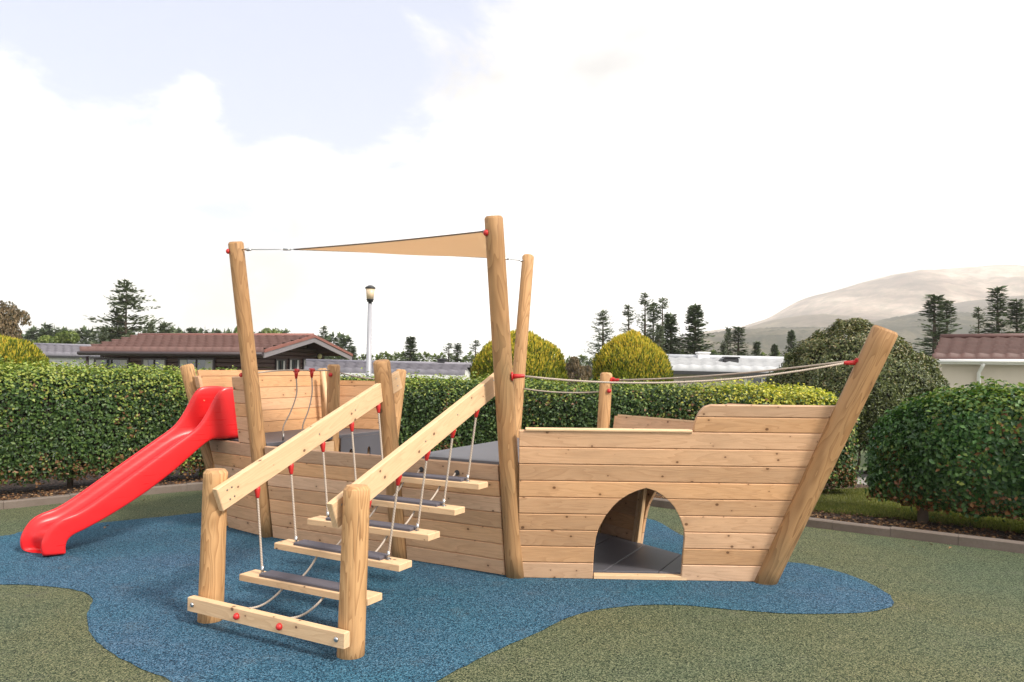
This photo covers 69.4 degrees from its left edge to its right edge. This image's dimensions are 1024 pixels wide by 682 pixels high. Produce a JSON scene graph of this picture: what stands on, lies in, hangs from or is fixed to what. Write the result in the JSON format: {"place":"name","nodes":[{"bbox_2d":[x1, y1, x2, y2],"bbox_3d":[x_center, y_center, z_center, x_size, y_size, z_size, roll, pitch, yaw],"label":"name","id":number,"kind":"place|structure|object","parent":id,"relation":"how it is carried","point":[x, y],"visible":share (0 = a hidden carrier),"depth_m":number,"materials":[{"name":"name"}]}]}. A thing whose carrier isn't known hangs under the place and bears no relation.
{"place":"outdoors","nodes":[
{"label":"outdoors","id":0,"kind":"place"},
{"bbox_2d":[0,490,1023,681],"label":"playground surface","id":1,"kind":"object","parent":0,"point":[954,613],"visible":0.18,"depth_m":4.84,"materials":[{"name":"green rubber"}]},
{"bbox_2d":[0,513,893,681],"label":"blue surface","id":2,"kind":"object","parent":1,"relation":"on","point":[137,580],"visible":0.73,"depth_m":5.50,"materials":[{"name":"rubber"}]},
{"bbox_2d":[20,215,897,659],"bbox_3d":[-0.641,0.480,6.611,6.851,3.178,4.432,-1,-3,38],"label":"play ship","id":3,"kind":"object","parent":2,"relation":"on","point":[322,463],"visible":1,"depth_m":6.01,"materials":[{"name":"brown wood"}]},
{"bbox_2d":[242,229,523,261],"bbox_3d":[-0.711,-0.932,6.947,3.152,0.185,2.242,2,-2,-28],"label":"shade sail","id":4,"kind":"object","parent":3,"relation":"attached to","point":[470,244],"visible":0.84,"depth_m":6.87,"materials":[{"name":"fabric"}]},
{"bbox_2d":[0,482,1023,553],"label":"kerb","id":5,"kind":"structure","parent":1,"relation":"on","point":[1006,545],"depth_m":7.89,"materials":[{"name":"concrete"}]},
{"bbox_2d":[0,465,1023,547],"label":"flower bed","id":6,"kind":"object","parent":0,"point":[47,486],"visible":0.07,"depth_m":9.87,"materials":[{"name":"green plant"}]},
{"bbox_2d":[0,355,861,491],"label":"hedge","id":7,"kind":"object","parent":6,"relation":"on","point":[59,421],"visible":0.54,"depth_m":10.34,"materials":[{"name":"green plant"}]},
{"bbox_2d":[860,376,1023,524],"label":"clipped bush","id":8,"kind":"object","parent":6,"relation":"on","point":[954,449],"visible":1,"depth_m":7.75,"materials":[{"name":"green plant"}]},
{"bbox_2d":[0,0,1023,365],"label":"sky","id":9,"kind":"structure","parent":0,"point":[742,161],"materials":[{"name":"white"}]},
{"bbox_2d":[590,380,867,469],"bbox_3d":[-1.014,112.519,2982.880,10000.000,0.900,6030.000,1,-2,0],"label":"ground","id":10,"kind":"structure","parent":0,"point":[863,458],"depth_m":22.35,"materials":[{"name":"green plant"}]},
{"bbox_2d":[0,300,31,340],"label":"broadleaf tree","id":11,"kind":"object","parent":10,"relation":"on","point":[12,315],"visible":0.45,"depth_m":39.76,"materials":[{"name":"brown plant"}]},
{"bbox_2d":[0,335,49,371],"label":"golden conifer","id":12,"kind":"object","parent":10,"relation":"on","point":[17,350],"visible":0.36,"depth_m":13.89,"materials":[{"name":"yellow plant"}]},
{"bbox_2d":[30,330,80,343],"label":"broadleaf tree","id":13,"kind":"object","parent":10,"relation":"on","point":[68,337],"visible":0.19,"depth_m":42.16,"materials":[{"name":"green plant"}]},
{"bbox_2d":[33,343,103,372],"bbox_3d":[-18.963,1.864,31.448,2.566,3.558,6.249,2,-2,-32],"label":"caravan","id":14,"kind":"object","parent":10,"relation":"on","point":[58,352],"visible":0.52,"depth_m":29.71,"materials":[{"name":"grey metal"}]},
{"bbox_2d":[90,326,108,357],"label":"spruce tree","id":15,"kind":"object","parent":10,"relation":"on","point":[103,337],"visible":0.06,"depth_m":43.96,"materials":[{"name":"green plant"}]},
{"bbox_2d":[73,279,176,357],"bbox_3d":[-24.014,0.302,46.101,7.375,8.321,7.693,-1,-3,32],"label":"cedar tree","id":16,"kind":"object","parent":10,"relation":"on","point":[120,324],"visible":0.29,"depth_m":45.95,"materials":[{"name":"green plant"}]},
{"bbox_2d":[147,320,157,332],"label":"spruce tree","id":17,"kind":"object","parent":10,"relation":"on","point":[150,327],"visible":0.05,"depth_m":43.99,"materials":[{"name":"green plant"}]},
{"bbox_2d":[21,322,356,367],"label":"woodland","id":18,"kind":"object","parent":10,"relation":"on","point":[45,329],"visible":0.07,"depth_m":92.81,"materials":[{"name":"green plant"}]},
{"bbox_2d":[77,333,352,378],"bbox_3d":[-10.540,1.633,26.964,7.058,3.840,7.139,0,-2,10],"label":"chalet","id":19,"kind":"object","parent":10,"relation":"on","point":[278,351],"visible":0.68,"depth_m":24.53,"materials":[{"name":"tile"}]},
{"bbox_2d":[93,358,129,368],"bbox_3d":[-13.281,1.062,24.510,1.300,1.000,0.060,0,-2,10],"label":"window","id":20,"kind":"structure","parent":19,"relation":"in","point":[118,361],"depth_m":24.50,"materials":[{"name":"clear glass"}]},
{"bbox_2d":[141,358,166,378],"bbox_3d":[-11.730,1.055,24.231,0.900,1.000,0.060,0,-2,10],"label":"window","id":21,"kind":"structure","parent":19,"relation":"in","point":[144,361],"depth_m":24.23,"materials":[{"name":"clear glass"}]},
{"bbox_2d":[178,358,214,369],"bbox_3d":[-10.233,1.049,23.963,1.300,1.000,0.060,0,-2,10],"label":"window","id":22,"kind":"structure","parent":19,"relation":"in","point":[203,362],"depth_m":23.94,"materials":[{"name":"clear glass"}]},
{"bbox_2d":[274,359,285,369],"bbox_3d":[-8.105,1.182,25.867,0.060,1.100,0.750,0,-2,10],"label":"window","id":23,"kind":"structure","parent":19,"relation":"in","point":[280,364],"depth_m":25.85,"materials":[{"name":"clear glass"}]},
{"bbox_2d":[288,358,299,368],"bbox_3d":[-7.928,1.636,26.859,0.060,2.000,0.850,0,-2,10],"label":"window","id":24,"kind":"structure","parent":19,"relation":"in","point":[293,363],"depth_m":26.84,"materials":[{"name":"glass"}]},
{"bbox_2d":[302,358,307,369],"bbox_3d":[-7.736,1.211,27.920,0.060,1.100,0.750,0,-2,10],"label":"window","id":25,"kind":"structure","parent":19,"relation":"in","point":[303,359],"depth_m":27.57,"materials":[{"name":"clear glass"}]},
{"bbox_2d":[260,328,281,332],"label":"broadleaf tree","id":26,"kind":"object","parent":10,"relation":"on","point":[266,330],"visible":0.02,"depth_m":47.50,"materials":[{"name":"green plant"}]},
{"bbox_2d":[318,326,333,358],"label":"spruce tree","id":27,"kind":"object","parent":10,"relation":"on","point":[324,333],"visible":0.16,"depth_m":60.04,"materials":[{"name":"green plant"}]},
{"bbox_2d":[348,346,357,359],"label":"spruce tree","id":28,"kind":"object","parent":10,"relation":"on","point":[353,350],"visible":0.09,"depth_m":69.98,"materials":[{"name":"green plant"}]},
{"bbox_2d":[365,285,374,377],"bbox_3d":[-3.873,0.868,19.980,0.293,4.757,0.279,1,-2,0],"label":"lamp post","id":29,"kind":"object","parent":10,"relation":"on","point":[370,290],"visible":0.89,"depth_m":19.97,"materials":[{"name":"grey metal"}]},
{"bbox_2d":[304,358,472,387],"bbox_3d":[-4.092,1.980,22.438,6.526,2.927,3.784,0,-2,12],"label":"caravan","id":30,"kind":"object","parent":10,"relation":"on","point":[443,366],"visible":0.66,"depth_m":21.33,"materials":[{"name":"white metal"}]},
{"bbox_2d":[397,336,423,360],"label":"spruce tree","id":31,"kind":"object","parent":10,"relation":"on","point":[409,353],"visible":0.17,"depth_m":61.85,"materials":[{"name":"green plant"}]},
{"bbox_2d":[443,343,456,361],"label":"spruce tree","id":32,"kind":"object","parent":10,"relation":"on","point":[448,348],"visible":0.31,"depth_m":63.96,"materials":[{"name":"green plant"}]},
{"bbox_2d":[452,343,464,361],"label":"spruce tree","id":33,"kind":"object","parent":10,"relation":"on","point":[458,351],"visible":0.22,"depth_m":65.91,"materials":[{"name":"green plant"}]},
{"bbox_2d":[469,340,480,379],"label":"spruce tree","id":34,"kind":"object","parent":10,"relation":"on","point":[475,345],"visible":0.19,"depth_m":59.98,"materials":[{"name":"green plant"}]},
{"bbox_2d":[470,328,567,385],"bbox_3d":[0.148,1.131,15.002,2.021,2.805,2.035,1,-2,0],"label":"golden conifer","id":35,"kind":"object","parent":10,"relation":"on","point":[542,360],"visible":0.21,"depth_m":14.50,"materials":[{"name":"yellow plant"}]},
{"bbox_2d":[562,356,591,384],"bbox_3d":[3.419,2.633,39.994,1.713,3.648,1.427,-1,-2,31],"label":"shrub","id":36,"kind":"object","parent":10,"relation":"on","point":[573,367],"visible":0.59,"depth_m":39.70,"materials":[{"name":"brown plant"}]},
{"bbox_2d":[578,310,615,380],"bbox_3d":[5.826,1.299,49.946,5.450,6.946,4.214,2,-2,-31],"label":"pine tree","id":37,"kind":"object","parent":10,"relation":"on","point":[600,315],"visible":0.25,"depth_m":49.95,"materials":[{"name":"green plant"}]},
{"bbox_2d":[327,349,922,378],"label":"woodland","id":38,"kind":"object","parent":10,"relation":"on","point":[393,357],"visible":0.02,"depth_m":93.39,"materials":[{"name":"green plant"}]},
{"bbox_2d":[619,304,635,332],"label":"spruce tree","id":39,"kind":"object","parent":10,"relation":"on","point":[627,313],"visible":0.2,"depth_m":51.95,"materials":[{"name":"green plant"}]},
{"bbox_2d":[592,329,673,387],"bbox_3d":[2.522,1.181,15.472,1.756,2.899,1.846,1,-2,0],"label":"golden conifer","id":40,"kind":"object","parent":10,"relation":"on","point":[632,354],"visible":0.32,"depth_m":14.93,"materials":[{"name":"yellow plant"}]},
{"bbox_2d":[635,292,654,336],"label":"spruce tree","id":41,"kind":"object","parent":10,"relation":"on","point":[644,303],"visible":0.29,"depth_m":52.00,"materials":[{"name":"green plant"}]},
{"bbox_2d":[646,302,660,344],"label":"spruce tree","id":42,"kind":"object","parent":10,"relation":"on","point":[650,316],"visible":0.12,"depth_m":54.96,"materials":[{"name":"green plant"}]},
{"bbox_2d":[652,324,667,353],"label":"spruce tree","id":43,"kind":"object","parent":10,"relation":"on","point":[659,337],"visible":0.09,"depth_m":48.98,"materials":[{"name":"green plant"}]},
{"bbox_2d":[652,297,669,351],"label":"spruce tree","id":44,"kind":"object","parent":10,"relation":"on","point":[663,305],"visible":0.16,"depth_m":54.09,"materials":[{"name":"green plant"}]},
{"bbox_2d":[662,312,686,353],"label":"spruce tree","id":45,"kind":"object","parent":10,"relation":"on","point":[670,323],"visible":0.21,"depth_m":49.84,"materials":[{"name":"green plant"}]},
{"bbox_2d":[676,303,723,354],"bbox_3d":[12.402,1.145,50.044,5.571,7.464,6.089,-1,-2,26],"label":"spruce tree","id":46,"kind":"object","parent":10,"relation":"on","point":[693,311],"visible":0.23,"depth_m":49.83,"materials":[{"name":"green plant"}]},
{"bbox_2d":[666,352,784,394],"bbox_3d":[5.771,1.855,20.447,4.504,3.095,3.443,1,-2,0],"label":"caravan","id":47,"kind":"object","parent":10,"relation":"on","point":[698,364],"visible":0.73,"depth_m":19.01,"materials":[{"name":"white metal"}]},
{"bbox_2d":[744,376,766,390],"bbox_3d":[6.405,1.298,18.967,0.900,0.811,0.060,1,-2,0],"label":"window","id":48,"kind":"structure","parent":47,"relation":"in","point":[760,379],"depth_m":18.96,"materials":[{"name":"grey glass"}]},
{"bbox_2d":[719,326,735,355],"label":"spruce tree","id":49,"kind":"object","parent":10,"relation":"on","point":[725,345],"visible":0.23,"depth_m":56.04,"materials":[{"name":"green plant"}]},
{"bbox_2d":[730,326,752,355],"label":"spruce tree","id":50,"kind":"object","parent":10,"relation":"on","point":[741,332],"visible":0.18,"depth_m":55.95,"materials":[{"name":"green plant"}]},
{"bbox_2d":[751,340,761,355],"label":"spruce tree","id":51,"kind":"object","parent":10,"relation":"on","point":[756,350],"visible":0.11,"depth_m":57.94,"materials":[{"name":"green plant"}]},
{"bbox_2d":[768,343,779,355],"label":"spruce tree","id":52,"kind":"object","parent":10,"relation":"on","point":[774,348],"visible":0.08,"depth_m":57.90,"materials":[{"name":"green plant"}]},
{"bbox_2d":[782,329,797,359],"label":"spruce tree","id":53,"kind":"object","parent":10,"relation":"on","point":[791,335],"visible":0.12,"depth_m":59.96,"materials":[{"name":"green plant"}]},
{"bbox_2d":[764,317,949,473],"bbox_3d":[5.873,0.938,12.793,3.136,2.685,3.026,1,-2,0],"label":"rhododendron","id":54,"kind":"object","parent":10,"relation":"on","point":[906,370],"visible":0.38,"depth_m":11.94,"materials":[{"name":"green plant"}]},
{"bbox_2d":[910,294,953,356],"bbox_3d":[27.459,0.921,47.979,5.844,8.009,5.578,0,-2,23],"label":"spruce tree","id":55,"kind":"object","parent":10,"relation":"on","point":[931,304],"visible":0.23,"depth_m":47.98,"materials":[{"name":"green plant"}]},
{"bbox_2d":[918,300,962,356],"bbox_3d":[29.456,1.110,50.027,5.305,7.806,5.558,1,-2,0],"label":"spruce tree","id":56,"kind":"object","parent":10,"relation":"on","point":[947,303],"visible":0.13,"depth_m":49.87,"materials":[{"name":"green plant"}]},
{"bbox_2d":[932,333,1023,391],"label":"house","id":57,"kind":"structure","parent":10,"relation":"on","point":[964,359],"depth_m":17.39,"materials":[{"name":"white tile"}]},
{"bbox_2d":[969,306,988,333],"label":"spruce tree","id":58,"kind":"object","parent":10,"relation":"on","point":[976,315],"visible":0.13,"depth_m":52.04,"materials":[{"name":"green plant"}]},
{"bbox_2d":[975,285,1021,333],"bbox_3d":[32.855,0.668,50.038,5.558,8.815,5.305,1,-2,-4],"label":"spruce tree","id":59,"kind":"object","parent":10,"relation":"on","point":[999,304],"visible":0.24,"depth_m":49.98,"materials":[{"name":"green plant"}]},
{"bbox_2d":[1001,298,1023,332],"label":"spruce tree","id":60,"kind":"object","parent":10,"relation":"on","point":[1015,311],"visible":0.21,"depth_m":49.95,"materials":[{"name":"green plant"}]},
{"bbox_2d":[664,312,1023,356],"bbox_3d":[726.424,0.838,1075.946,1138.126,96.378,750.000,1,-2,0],"label":"forest hill","id":61,"kind":"structure","parent":0,"point":[903,326],"depth_m":939.10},
{"bbox_2d":[813,487,899,518],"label":"grass","id":62,"kind":"structure","parent":0,"point":[851,500],"depth_m":9.24,"materials":[{"name":"green plant"}]},
{"bbox_2d":[856,470,867,484],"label":"road","id":63,"kind":"structure","parent":0,"point":[859,477],"depth_m":12.00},
{"bbox_2d":[702,265,1023,333],"bbox_3d":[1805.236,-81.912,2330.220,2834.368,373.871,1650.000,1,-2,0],"label":"mountain","id":64,"kind":"structure","parent":0,"point":[894,295],"depth_m":2094.76,"materials":[{"name":"beige"}]},
{"bbox_2d":[743,295,1023,328],"bbox_3d":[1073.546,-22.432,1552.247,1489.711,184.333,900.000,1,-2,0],"label":"moor hill","id":65,"kind":"structure","parent":0,"point":[822,320],"depth_m":1483.43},
{"bbox_2d":[895,503,1023,532],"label":"grass","id":66,"kind":"structure","parent":0,"point":[998,523],"depth_m":8.34,"materials":[{"name":"green plant"}]}
]}

